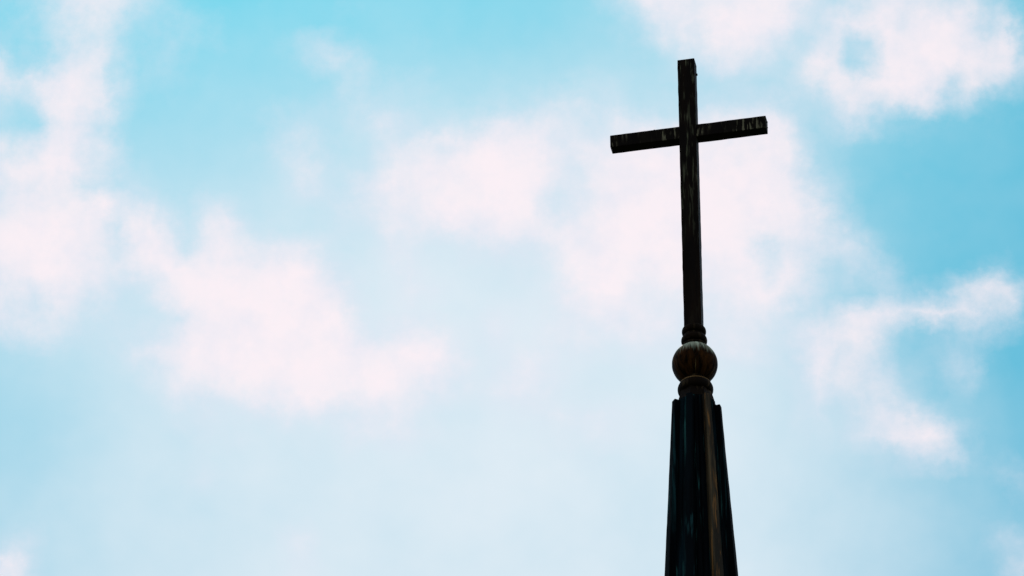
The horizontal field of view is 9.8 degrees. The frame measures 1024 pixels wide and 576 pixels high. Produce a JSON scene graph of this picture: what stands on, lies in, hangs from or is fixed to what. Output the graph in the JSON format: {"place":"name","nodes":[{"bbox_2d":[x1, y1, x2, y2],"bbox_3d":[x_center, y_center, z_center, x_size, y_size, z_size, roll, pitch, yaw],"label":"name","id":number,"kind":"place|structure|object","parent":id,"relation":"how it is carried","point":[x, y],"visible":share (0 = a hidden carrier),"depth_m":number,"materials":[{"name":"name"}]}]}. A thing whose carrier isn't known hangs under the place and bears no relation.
{"place":"outdoors","nodes":[
{"label":"outdoors","id":0,"kind":"place"},
{"bbox_2d":[0,0,1023,575],"label":"sky","id":1,"kind":"structure","parent":0,"point":[287,287],"materials":[{"name":"blue"}]},
{"bbox_2d":[664,323,737,575],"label":"church spire","id":2,"kind":"structure","parent":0,"point":[700,539],"depth_m":33.39,"materials":[{"name":"black metal"}]},
{"bbox_2d":[610,58,767,325],"bbox_3d":[1.034,-0.545,34.715,0.929,1.939,0.081,-7,-37,9],"label":"cross","id":3,"kind":"object","parent":2,"relation":"on","point":[689,134],"visible":1,"depth_m":34.89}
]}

